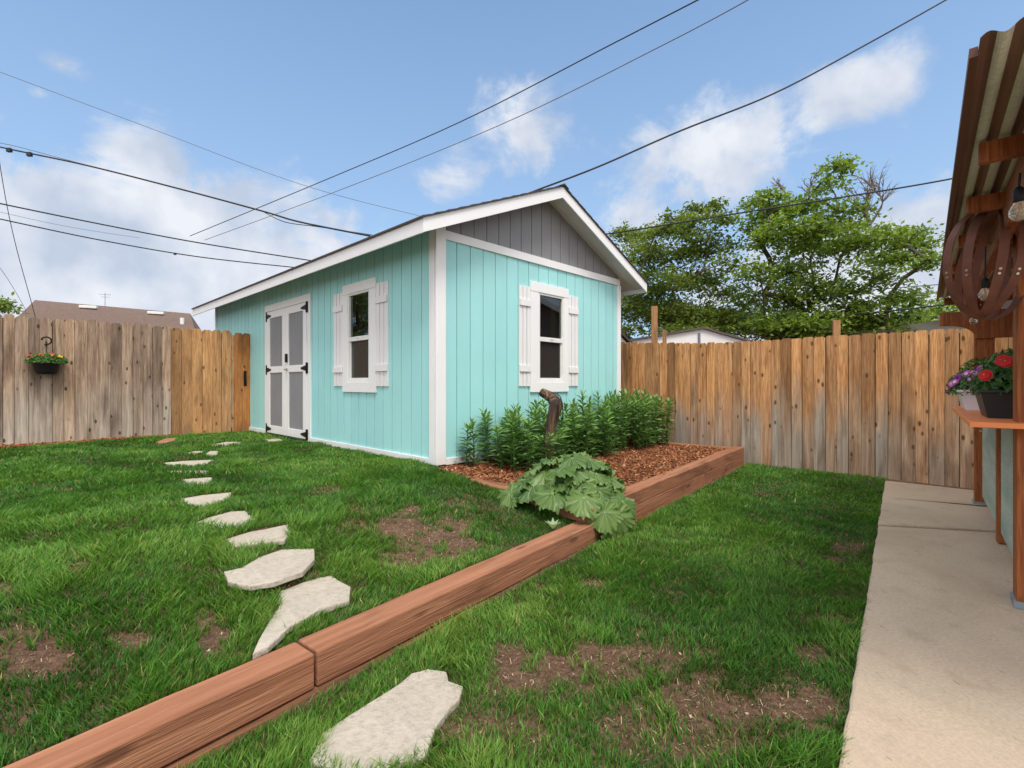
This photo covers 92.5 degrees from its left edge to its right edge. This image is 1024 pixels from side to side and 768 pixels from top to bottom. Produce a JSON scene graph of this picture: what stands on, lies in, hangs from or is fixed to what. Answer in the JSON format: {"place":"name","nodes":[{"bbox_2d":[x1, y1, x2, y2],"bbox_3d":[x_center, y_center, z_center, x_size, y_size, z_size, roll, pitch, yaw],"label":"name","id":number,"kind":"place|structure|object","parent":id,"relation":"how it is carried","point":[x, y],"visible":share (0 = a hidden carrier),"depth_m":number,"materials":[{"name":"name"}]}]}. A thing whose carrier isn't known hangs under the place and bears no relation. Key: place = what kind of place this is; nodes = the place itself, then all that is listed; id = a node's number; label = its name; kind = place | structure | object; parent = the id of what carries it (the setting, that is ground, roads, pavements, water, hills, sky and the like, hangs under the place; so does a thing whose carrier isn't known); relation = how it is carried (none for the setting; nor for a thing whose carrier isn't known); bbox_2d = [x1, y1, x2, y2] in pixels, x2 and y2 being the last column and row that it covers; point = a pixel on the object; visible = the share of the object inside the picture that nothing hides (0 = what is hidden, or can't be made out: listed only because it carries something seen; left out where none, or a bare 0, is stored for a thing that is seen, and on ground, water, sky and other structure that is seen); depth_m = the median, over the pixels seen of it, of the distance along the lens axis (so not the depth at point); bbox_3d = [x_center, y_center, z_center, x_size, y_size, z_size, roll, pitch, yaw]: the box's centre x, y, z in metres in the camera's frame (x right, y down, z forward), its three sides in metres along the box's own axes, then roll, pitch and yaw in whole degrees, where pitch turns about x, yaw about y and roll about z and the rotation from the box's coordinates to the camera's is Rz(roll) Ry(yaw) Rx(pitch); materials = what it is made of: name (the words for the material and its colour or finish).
{"place":"outdoors","nodes":[
{"label":"outdoors","id":0,"kind":"place"},
{"bbox_2d":[0,218,292,267],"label":"power cable","id":1,"kind":"object","parent":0,"point":[140,247],"visible":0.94,"depth_m":21.30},
{"bbox_2d":[0,203,309,260],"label":"power cable","id":2,"kind":"object","parent":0,"point":[149,233],"visible":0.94,"depth_m":21.25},
{"bbox_2d":[0,146,369,236],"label":"power cable","id":3,"kind":"object","parent":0,"point":[11,150],"visible":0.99,"depth_m":10.58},
{"bbox_2d":[0,72,418,215],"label":"power cable","id":4,"kind":"object","parent":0,"point":[197,146],"visible":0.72,"depth_m":25.44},
{"bbox_2d":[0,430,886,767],"bbox_3d":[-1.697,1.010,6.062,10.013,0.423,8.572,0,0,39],"label":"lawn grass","id":5,"kind":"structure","parent":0,"point":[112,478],"depth_m":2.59,"materials":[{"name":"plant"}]},
{"bbox_2d":[190,0,698,235],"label":"power cable","id":6,"kind":"object","parent":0,"point":[481,111],"visible":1,"depth_m":23.14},
{"bbox_2d":[206,0,747,239],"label":"power cable","id":7,"kind":"object","parent":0,"point":[520,115],"visible":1,"depth_m":23.27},
{"bbox_2d":[0,432,973,767],"bbox_3d":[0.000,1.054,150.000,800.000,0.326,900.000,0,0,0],"label":"ground","id":8,"kind":"structure","parent":0,"point":[550,662],"depth_m":2.00,"materials":[{"name":"soil"}]},
{"bbox_2d":[0,291,37,317],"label":"broadleaf tree","id":9,"kind":"object","parent":8,"relation":"on","point":[7,306],"visible":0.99,"depth_m":14.56,"materials":[{"name":"green plant"}]},
{"bbox_2d":[0,314,170,444],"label":"wooden fence","id":10,"kind":"object","parent":8,"relation":"on","point":[108,380],"visible":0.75,"depth_m":7.72,"materials":[{"name":"brown wood"}]},
{"bbox_2d":[24,336,68,373],"bbox_3d":[-6.953,-0.432,7.322,0.413,0.566,0.490,0,0,44],"label":"hanging basket","id":11,"kind":"object","parent":10,"relation":"hanging from","point":[52,364],"visible":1,"depth_m":7.24,"materials":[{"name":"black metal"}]},
{"bbox_2d":[171,328,249,434],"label":"wooden gate","id":12,"kind":"structure","parent":10,"relation":"attached to","point":[210,380],"depth_m":8.97,"materials":[{"name":"brown wood"}]},
{"bbox_2d":[0,433,177,447],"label":"bark mulch","id":13,"kind":"object","parent":8,"relation":"on","point":[30,444],"visible":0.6,"depth_m":7.50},
{"bbox_2d":[19,294,200,330],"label":"neighbour house","id":14,"kind":"structure","parent":8,"relation":"on","point":[52,311],"depth_m":22.42,"materials":[{"name":"brown"}]},
{"bbox_2d":[0,165,35,316],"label":"power cable","id":15,"kind":"object","parent":14,"relation":"attached to","point":[14,240],"visible":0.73,"depth_m":18.38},
{"bbox_2d":[165,460,213,466],"bbox_3d":[-3.743,0.927,5.602,0.534,0.030,0.497,0,0,-21],"label":"stepping stone","id":16,"kind":"object","parent":8,"relation":"on","point":[191,462],"visible":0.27,"depth_m":5.69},
{"bbox_2d":[183,477,211,485],"bbox_3d":[-2.920,0.919,4.502,0.288,0.030,0.480,0,0,-28],"label":"stepping stone","id":17,"kind":"object","parent":8,"relation":"on","point":[200,479],"visible":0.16,"depth_m":4.64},
{"bbox_2d":[181,492,230,505],"bbox_3d":[-2.322,0.925,3.848,0.554,0.030,0.371,0,0,43],"label":"stepping stone","id":18,"kind":"object","parent":8,"relation":"on","point":[200,499],"visible":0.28,"depth_m":3.89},
{"bbox_2d":[197,511,254,528],"bbox_3d":[-1.885,0.917,3.292,0.367,0.030,0.413,0,0,0],"label":"stepping stone","id":19,"kind":"object","parent":8,"relation":"on","point":[233,516],"visible":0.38,"depth_m":3.29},
{"bbox_2d":[228,525,289,550],"bbox_3d":[-1.558,0.941,3.000,0.398,0.030,0.346,0,0,-28],"label":"stepping stone","id":20,"kind":"object","parent":8,"relation":"on","point":[276,533],"visible":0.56,"depth_m":2.96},
{"bbox_2d":[224,549,314,590],"bbox_3d":[-1.292,0.990,2.638,0.410,0.030,0.535,0,0,0],"label":"stepping stone","id":21,"kind":"object","parent":8,"relation":"on","point":[277,568],"visible":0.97,"depth_m":2.56,"materials":[{"name":"stone"}]},
{"bbox_2d":[253,576,350,659],"bbox_3d":[-0.942,1.054,2.294,0.345,0.030,0.743,0,0,-17],"label":"stepping stone","id":22,"kind":"object","parent":8,"relation":"on","point":[317,595],"visible":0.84,"depth_m":2.31,"materials":[{"name":"stone"}]},
{"bbox_2d":[161,599,488,767],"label":"landscape timber","id":23,"kind":"object","parent":8,"relation":"on","point":[241,730],"visible":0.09,"depth_m":1.80,"materials":[{"name":"wood"}]},
{"bbox_2d":[2,642,313,767],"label":"landscape timber","id":24,"kind":"object","parent":23,"relation":"on","point":[162,732],"visible":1,"depth_m":1.60,"materials":[{"name":"wood"}]},
{"bbox_2d":[309,669,462,767],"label":"stepping stone","id":25,"kind":"object","parent":8,"relation":"on","point":[406,713],"visible":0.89,"depth_m":1.70,"materials":[{"name":"stone"}]},
{"bbox_2d":[191,183,648,466],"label":"garden shed","id":26,"kind":"structure","parent":8,"relation":"on","point":[462,315],"depth_m":6.45,"materials":[{"name":"teal paint"}]},
{"bbox_2d":[266,308,284,434],"bbox_3d":[-4.101,-0.204,8.500,0.872,2.157,0.045,0,0,44],"label":"door","id":27,"kind":"structure","parent":26,"relation":"in","point":[275,372],"depth_m":8.49,"materials":[{"name":"white paint"}]},
{"bbox_2d":[284,301,307,440],"bbox_3d":[-3.482,-0.204,7.875,0.872,2.157,0.084,0,0,44],"label":"door","id":28,"kind":"structure","parent":26,"relation":"in","point":[296,364],"depth_m":7.91,"materials":[{"name":"white paint"}]},
{"bbox_2d":[342,277,376,392],"bbox_3d":[-2.025,-0.625,6.536,0.874,1.470,0.064,0,0,44],"label":"window","id":29,"kind":"structure","parent":26,"relation":"in","point":[359,352],"depth_m":6.53,"materials":[{"name":"white paint"}]},
{"bbox_2d":[530,281,568,391],"bbox_3d":[0.510,-0.625,6.756,0.064,1.470,0.817,0,0,44],"label":"window","id":30,"kind":"structure","parent":26,"relation":"in","point":[549,357],"depth_m":6.75,"materials":[{"name":"white paint"}]},
{"bbox_2d":[528,0,946,192],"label":"power cable","id":31,"kind":"object","parent":26,"relation":"attached to","point":[738,107],"visible":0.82,"depth_m":8.22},
{"bbox_2d":[7,485,867,765],"bbox_3d":[-0.583,1.052,2.960,6.520,0.339,2.865,0,0,0],"label":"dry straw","id":32,"kind":"object","parent":8,"relation":"on","point":[557,657],"visible":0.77,"depth_m":1.95,"materials":[{"name":"plant"}]},
{"bbox_2d":[17,486,862,755],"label":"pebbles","id":33,"kind":"object","parent":8,"relation":"on","point":[690,715],"visible":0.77,"depth_m":1.91,"materials":[{"name":"stone"}]},
{"bbox_2d":[438,440,727,486],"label":"bark mulch","id":34,"kind":"object","parent":8,"relation":"on","point":[660,456],"visible":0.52,"depth_m":5.85,"materials":[{"name":"wood"}]},
{"bbox_2d":[455,423,474,464],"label":"lily plant","id":35,"kind":"object","parent":34,"relation":"on","point":[469,449],"visible":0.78,"depth_m":5.50,"materials":[{"name":"green plant"}]},
{"bbox_2d":[464,417,483,465],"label":"lily plant","id":36,"kind":"object","parent":34,"relation":"on","point":[472,427],"visible":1,"depth_m":5.43,"materials":[{"name":"green plant"}]},
{"bbox_2d":[475,411,497,458],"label":"lily plant","id":37,"kind":"object","parent":34,"relation":"on","point":[488,419],"visible":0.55,"depth_m":5.78,"materials":[{"name":"green plant"}]},
{"bbox_2d":[477,408,497,462],"bbox_3d":[-0.288,0.600,5.674,0.311,0.666,0.284,0,0,-29],"label":"lily plant","id":38,"kind":"object","parent":34,"relation":"on","point":[484,419],"visible":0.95,"depth_m":5.66,"materials":[{"name":"green plant"}]},
{"bbox_2d":[489,426,505,463],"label":"lily plant","id":39,"kind":"object","parent":34,"relation":"on","point":[498,458],"visible":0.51,"depth_m":5.60,"materials":[{"name":"green plant"}]},
{"bbox_2d":[489,425,508,467],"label":"lily plant","id":40,"kind":"object","parent":34,"relation":"on","point":[500,456],"visible":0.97,"depth_m":5.41,"materials":[{"name":"green plant"}]},
{"bbox_2d":[500,418,522,468],"bbox_3d":[0.008,0.656,5.419,0.300,0.608,0.281,0,0,42],"label":"lily plant","id":41,"kind":"object","parent":34,"relation":"on","point":[510,463],"visible":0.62,"depth_m":5.42,"materials":[{"name":"green plant"}]},
{"bbox_2d":[501,403,524,459],"bbox_3d":[0.000,0.566,5.561,0.308,0.729,0.294,0,0,-23],"label":"lily plant","id":42,"kind":"object","parent":34,"relation":"on","point":[517,416],"visible":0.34,"depth_m":5.54,"materials":[{"name":"green plant"}]},
{"bbox_2d":[502,411,527,471],"bbox_3d":[0.030,0.629,5.284,0.312,0.675,0.301,0,0,33],"label":"lily plant","id":43,"kind":"object","parent":34,"relation":"on","point":[515,440],"visible":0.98,"depth_m":5.29,"materials":[{"name":"green plant"}]},
{"bbox_2d":[509,405,531,467],"bbox_3d":[0.071,0.599,5.443,0.284,0.747,0.311,0,0,-31],"label":"lily plant","id":44,"kind":"object","parent":34,"relation":"on","point":[517,426],"visible":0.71,"depth_m":5.43,"materials":[{"name":"green plant"}]},
{"bbox_2d":[519,428,535,468],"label":"lily plant","id":45,"kind":"object","parent":34,"relation":"on","point":[531,450],"visible":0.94,"depth_m":5.25,"materials":[{"name":"green plant"}]},
{"bbox_2d":[522,418,538,463],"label":"lily plant","id":46,"kind":"object","parent":34,"relation":"on","point":[528,421],"visible":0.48,"depth_m":5.53,"materials":[{"name":"green plant"}]},
{"bbox_2d":[525,409,542,458],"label":"lily plant","id":47,"kind":"object","parent":34,"relation":"on","point":[535,414],"visible":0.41,"depth_m":5.75,"materials":[{"name":"green plant"}]},
{"bbox_2d":[527,399,542,439],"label":"lily plant","id":48,"kind":"object","parent":34,"relation":"on","point":[536,404],"visible":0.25,"depth_m":5.97,"materials":[{"name":"green plant"}]},
{"bbox_2d":[528,434,548,462],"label":"lily plant","id":49,"kind":"object","parent":34,"relation":"on","point":[538,451],"visible":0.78,"depth_m":5.29,"materials":[{"name":"green plant"}]},
{"bbox_2d":[535,432,559,463],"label":"lily plant","id":50,"kind":"object","parent":34,"relation":"on","point":[548,446],"visible":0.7,"depth_m":5.23,"materials":[{"name":"green plant"}]},
{"bbox_2d":[539,388,563,457],"bbox_3d":[0.432,0.469,5.617,0.207,0.834,0.302,0,0,-21],"label":"driftwood","id":51,"kind":"object","parent":34,"relation":"on","point":[555,402],"visible":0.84,"depth_m":5.51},
{"bbox_2d":[546,433,566,457],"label":"lily plant","id":52,"kind":"object","parent":34,"relation":"on","point":[558,439],"visible":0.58,"depth_m":5.28,"materials":[{"name":"green plant"}]},
{"bbox_2d":[552,427,568,454],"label":"lily plant","id":53,"kind":"object","parent":34,"relation":"on","point":[561,430],"visible":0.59,"depth_m":5.35,"materials":[{"name":"green plant"}]},
{"bbox_2d":[556,409,575,456],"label":"lily plant","id":54,"kind":"object","parent":34,"relation":"on","point":[563,423],"visible":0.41,"depth_m":5.84,"materials":[{"name":"green plant"}]},
{"bbox_2d":[496,451,636,540],"bbox_3d":[0.516,0.925,4.168,1.129,0.691,1.031,0,0,32],"label":"leafy plant","id":55,"kind":"object","parent":34,"relation":"on","point":[581,484],"visible":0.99,"depth_m":3.94,"materials":[{"name":"green plant"}]},
{"bbox_2d":[558,420,577,453],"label":"lily plant","id":56,"kind":"object","parent":34,"relation":"on","point":[568,438],"visible":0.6,"depth_m":6.00,"materials":[{"name":"green plant"}]},
{"bbox_2d":[565,403,586,453],"bbox_3d":[0.773,0.602,5.995,0.308,0.737,0.294,0,0,-14],"label":"lily plant","id":57,"kind":"object","parent":34,"relation":"on","point":[574,432],"visible":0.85,"depth_m":6.00,"materials":[{"name":"green plant"}]},
{"bbox_2d":[572,414,584,452],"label":"lily plant","id":58,"kind":"object","parent":34,"relation":"on","point":[580,421],"visible":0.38,"depth_m":6.20,"materials":[{"name":"green plant"}]},
{"bbox_2d":[575,390,592,449],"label":"lily plant","id":59,"kind":"object","parent":34,"relation":"on","point":[582,403],"visible":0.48,"depth_m":6.37,"materials":[{"name":"green plant"}]},
{"bbox_2d":[578,408,597,455],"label":"lily plant","id":60,"kind":"object","parent":34,"relation":"on","point":[588,414],"visible":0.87,"depth_m":6.04,"materials":[{"name":"green plant"}]},
{"bbox_2d":[580,401,597,454],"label":"lily plant","id":61,"kind":"object","parent":34,"relation":"on","point":[588,406],"visible":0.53,"depth_m":6.24,"materials":[{"name":"green plant"}]},
{"bbox_2d":[583,412,601,456],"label":"lily plant","id":62,"kind":"object","parent":34,"relation":"on","point":[592,436],"visible":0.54,"depth_m":6.38,"materials":[{"name":"green plant"}]},
{"bbox_2d":[595,413,609,453],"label":"lily plant","id":63,"kind":"object","parent":34,"relation":"on","point":[603,418],"visible":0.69,"depth_m":6.55,"materials":[{"name":"green plant"}]},
{"bbox_2d":[594,400,614,452],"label":"lily plant","id":64,"kind":"object","parent":34,"relation":"on","point":[604,406],"visible":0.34,"depth_m":6.73,"materials":[{"name":"green plant"}]},
{"bbox_2d":[596,419,613,456],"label":"lily plant","id":65,"kind":"object","parent":34,"relation":"on","point":[605,434],"visible":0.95,"depth_m":6.44,"materials":[{"name":"green plant"}]},
{"bbox_2d":[600,408,621,455],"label":"lily plant","id":66,"kind":"object","parent":34,"relation":"on","point":[610,447],"visible":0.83,"depth_m":6.50,"materials":[{"name":"green plant"}]},
{"bbox_2d":[608,394,623,450],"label":"lily plant","id":67,"kind":"object","parent":34,"relation":"on","point":[613,407],"visible":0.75,"depth_m":6.85,"materials":[{"name":"green plant"}]},
{"bbox_2d":[615,398,630,450],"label":"lily plant","id":68,"kind":"object","parent":34,"relation":"on","point":[623,419],"visible":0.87,"depth_m":6.95,"materials":[{"name":"green plant"}]},
{"bbox_2d":[619,398,632,450],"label":"lily plant","id":69,"kind":"object","parent":34,"relation":"on","point":[624,439],"visible":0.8,"depth_m":7.01,"materials":[{"name":"green plant"}]},
{"bbox_2d":[620,389,632,446],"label":"lily plant","id":70,"kind":"object","parent":34,"relation":"on","point":[626,392],"visible":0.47,"depth_m":7.27,"materials":[{"name":"green plant"}]},
{"bbox_2d":[627,392,641,446],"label":"lily plant","id":71,"kind":"object","parent":34,"relation":"on","point":[633,423],"visible":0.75,"depth_m":7.28,"materials":[{"name":"green plant"}]},
{"bbox_2d":[630,400,647,450],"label":"lily plant","id":72,"kind":"object","parent":34,"relation":"on","point":[639,428],"visible":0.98,"depth_m":7.06,"materials":[{"name":"green plant"}]},
{"bbox_2d":[636,398,653,447],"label":"lily plant","id":73,"kind":"object","parent":34,"relation":"on","point":[645,426],"visible":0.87,"depth_m":7.13,"materials":[{"name":"green plant"}]},
{"bbox_2d":[638,387,655,448],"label":"lily plant","id":74,"kind":"object","parent":34,"relation":"on","point":[643,395],"visible":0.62,"depth_m":7.23,"materials":[{"name":"green plant"}]},
{"bbox_2d":[640,405,655,447],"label":"lily plant","id":75,"kind":"object","parent":34,"relation":"on","point":[649,435],"visible":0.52,"depth_m":7.33,"materials":[{"name":"green plant"}]},
{"bbox_2d":[649,394,664,444],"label":"lily plant","id":76,"kind":"object","parent":34,"relation":"on","point":[655,413],"visible":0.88,"depth_m":7.38,"materials":[{"name":"green plant"}]},
{"bbox_2d":[656,396,670,444],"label":"lily plant","id":77,"kind":"object","parent":34,"relation":"on","point":[662,420],"visible":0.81,"depth_m":7.59,"materials":[{"name":"green plant"}]},
{"bbox_2d":[661,397,674,445],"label":"lily plant","id":78,"kind":"object","parent":34,"relation":"on","point":[668,420],"visible":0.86,"depth_m":7.64,"materials":[{"name":"green plant"}]},
{"bbox_2d":[651,306,657,342],"bbox_3d":[2.539,-0.090,8.731,0.095,2.581,0.095,0,0,27],"label":"fence post","id":79,"kind":"object","parent":8,"relation":"on","point":[654,324],"visible":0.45,"depth_m":8.69,"materials":[{"name":"brown wood"}]},
{"bbox_2d":[634,474,703,521],"bbox_3d":[1.476,1.136,4.903,0.154,0.149,2.435,0,0,38],"label":"landscape timber","id":80,"kind":"object","parent":8,"relation":"on","point":[644,508],"visible":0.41,"depth_m":4.88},
{"bbox_2d":[610,475,671,503],"bbox_3d":[1.108,0.998,4.436,0.153,0.126,1.505,0,0,38],"label":"landscape timber","id":81,"kind":"object","parent":80,"relation":"on","point":[644,490],"visible":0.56,"depth_m":4.57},
{"bbox_2d":[607,196,763,338],"bbox_3d":[4.703,-2.260,14.580,6.067,6.991,4.180,0,0,0],"label":"broadleaf tree","id":82,"kind":"object","parent":8,"relation":"on","point":[691,317],"visible":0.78,"depth_m":14.27,"materials":[{"name":"green plant"}]},
{"bbox_2d":[630,327,751,343],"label":"outbuilding","id":83,"kind":"structure","parent":8,"relation":"on","point":[706,335],"depth_m":11.00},
{"bbox_2d":[659,442,729,447],"bbox_3d":[2.491,1.064,7.975,2.048,0.231,0.153,0,0,38],"label":"landscape timber","id":84,"kind":"object","parent":8,"relation":"on","point":[673,443],"visible":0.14,"depth_m":7.69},
{"bbox_2d":[704,455,743,484],"bbox_3d":[2.817,1.135,6.609,0.154,0.149,1.895,0,0,38],"label":"landscape timber","id":85,"kind":"object","parent":8,"relation":"on","point":[717,472],"visible":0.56,"depth_m":6.41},
{"bbox_2d":[660,446,743,487],"bbox_3d":[2.489,0.999,6.192,0.153,0.125,2.955,0,0,38],"label":"landscape timber","id":86,"kind":"object","parent":85,"relation":"on","point":[688,471],"visible":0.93,"depth_m":5.84,"materials":[{"name":"wood"}]},
{"bbox_2d":[621,277,922,340],"bbox_3d":[8.692,-1.160,16.484,11.925,4.850,3.394,0,0,0],"label":"background shrub","id":87,"kind":"object","parent":8,"relation":"on","point":[758,311],"visible":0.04,"depth_m":16.05,"materials":[{"name":"green plant"}]},
{"bbox_2d":[621,329,1012,488],"bbox_3d":[3.229,0.263,7.752,12.841,2.074,0.150,0,0,44],"label":"wooden fence","id":88,"kind":"object","parent":8,"relation":"on","point":[878,405],"visible":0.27,"depth_m":6.65,"materials":[{"name":"brown wood"}]},
{"bbox_2d":[718,151,944,340],"bbox_3d":[8.665,-2.518,13.379,8.280,7.638,5.062,0,0,0],"label":"broadleaf tree","id":89,"kind":"object","parent":8,"relation":"on","point":[819,227],"visible":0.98,"depth_m":12.65,"materials":[{"name":"green plant"}]},
{"bbox_2d":[740,304,946,318],"bbox_3d":[8.758,-1.849,12.275,5.611,0.329,0.091,0,0,16],"label":"power cable","id":90,"kind":"object","parent":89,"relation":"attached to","point":[868,312],"visible":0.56,"depth_m":12.17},
{"bbox_2d":[832,320,840,335],"bbox_3d":[4.517,0.158,6.821,0.085,2.084,0.085,0,0,27],"label":"fence post","id":91,"kind":"object","parent":8,"relation":"on","point":[836,327],"visible":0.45,"depth_m":6.79,"materials":[{"name":"brown wood"}]},
{"bbox_2d":[880,316,965,334],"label":"outbuilding","id":92,"kind":"structure","parent":8,"relation":"on","point":[930,326],"depth_m":11.58,"materials":[{"name":"grey"}]},
{"bbox_2d":[906,293,959,321],"bbox_3d":[14.928,-1.229,16.933,4.064,4.894,2.348,0,0,0],"label":"tree","id":93,"kind":"object","parent":8,"relation":"on","point":[948,309],"visible":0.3,"depth_m":16.71,"materials":[{"name":"green plant"}]},
{"bbox_3d":[0.377,1.270,3.480,0.153,0.140,1.790,0,0,38],"label":"landscape timber","id":94,"kind":"object","parent":8,"relation":"on","visible":0},
{"bbox_2d":[299,521,601,685],"bbox_3d":[-0.053,1.124,2.960,0.154,0.144,2.500,0,0,38],"label":"landscape timber","id":95,"kind":"object","parent":94,"relation":"on","point":[342,647],"visible":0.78,"depth_m":2.43,"materials":[{"name":"wood"}]},
{"bbox_2d":[466,476,596,522],"bbox_3d":[-0.020,0.998,4.449,0.154,0.124,1.984,0,0,-43],"label":"landscape timber","id":96,"kind":"object","parent":95,"relation":"on","point":[563,513],"visible":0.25,"depth_m":4.09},
{"bbox_2d":[0,0,1023,340],"label":"sky","id":97,"kind":"structure","parent":0,"point":[304,92],"materials":[{"name":"blue"}]},
{"bbox_2d":[606,178,951,234],"bbox_3d":[6.477,-4.110,11.049,8.854,0.955,0.134,0,0,13],"label":"power cable","id":98,"kind":"object","parent":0,"point":[783,206],"visible":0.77,"depth_m":11.15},
{"bbox_2d":[838,526,1023,767],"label":"path","id":99,"kind":"structure","parent":0,"point":[938,680],"depth_m":2.08,"materials":[{"name":"concrete"}]},
{"bbox_2d":[936,17,1023,609],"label":"patio bar","id":100,"kind":"object","parent":99,"relation":"on","point":[988,168],"visible":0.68,"depth_m":2.54,"materials":[{"name":"wood"}]},
{"bbox_2d":[944,357,988,410],"bbox_3d":[3.609,-0.008,3.790,0.399,0.416,0.658,0,0,40],"label":"flower trough","id":101,"kind":"object","parent":100,"relation":"on","point":[963,380],"visible":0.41,"depth_m":3.73,"materials":[{"name":"white plastic"}]},
{"bbox_2d":[943,209,1023,319],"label":"hoop orb","id":102,"kind":"object","parent":100,"relation":"hanging from","point":[1002,286],"visible":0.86,"depth_m":2.42,"materials":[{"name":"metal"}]},
{"bbox_2d":[978,246,988,300],"bbox_3d":[2.529,-0.591,2.620,0.056,0.291,0.055,0,0,0],"label":"light bulb","id":103,"kind":"object","parent":100,"relation":"hanging from","point":[983,293],"visible":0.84,"depth_m":2.61,"materials":[{"name":"clear glass"}]},
{"bbox_2d":[969,348,1012,418],"bbox_3d":[3.001,-0.011,2.974,0.343,0.423,0.626,0,0,40],"label":"flower trough","id":104,"kind":"object","parent":100,"relation":"on","point":[992,389],"visible":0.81,"depth_m":2.85,"materials":[{"name":"grey plastic"}]},
{"bbox_2d":[1008,173,1023,220],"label":"light bulb","id":105,"kind":"object","parent":100,"relation":"hanging from","point":[1016,212],"visible":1,"depth_m":1.74,"materials":[{"name":"clear glass"}]},
{"bbox_2d":[878,481,995,532],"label":"path","id":106,"kind":"structure","parent":0,"point":[908,505],"depth_m":4.52,"materials":[{"name":"concrete"}]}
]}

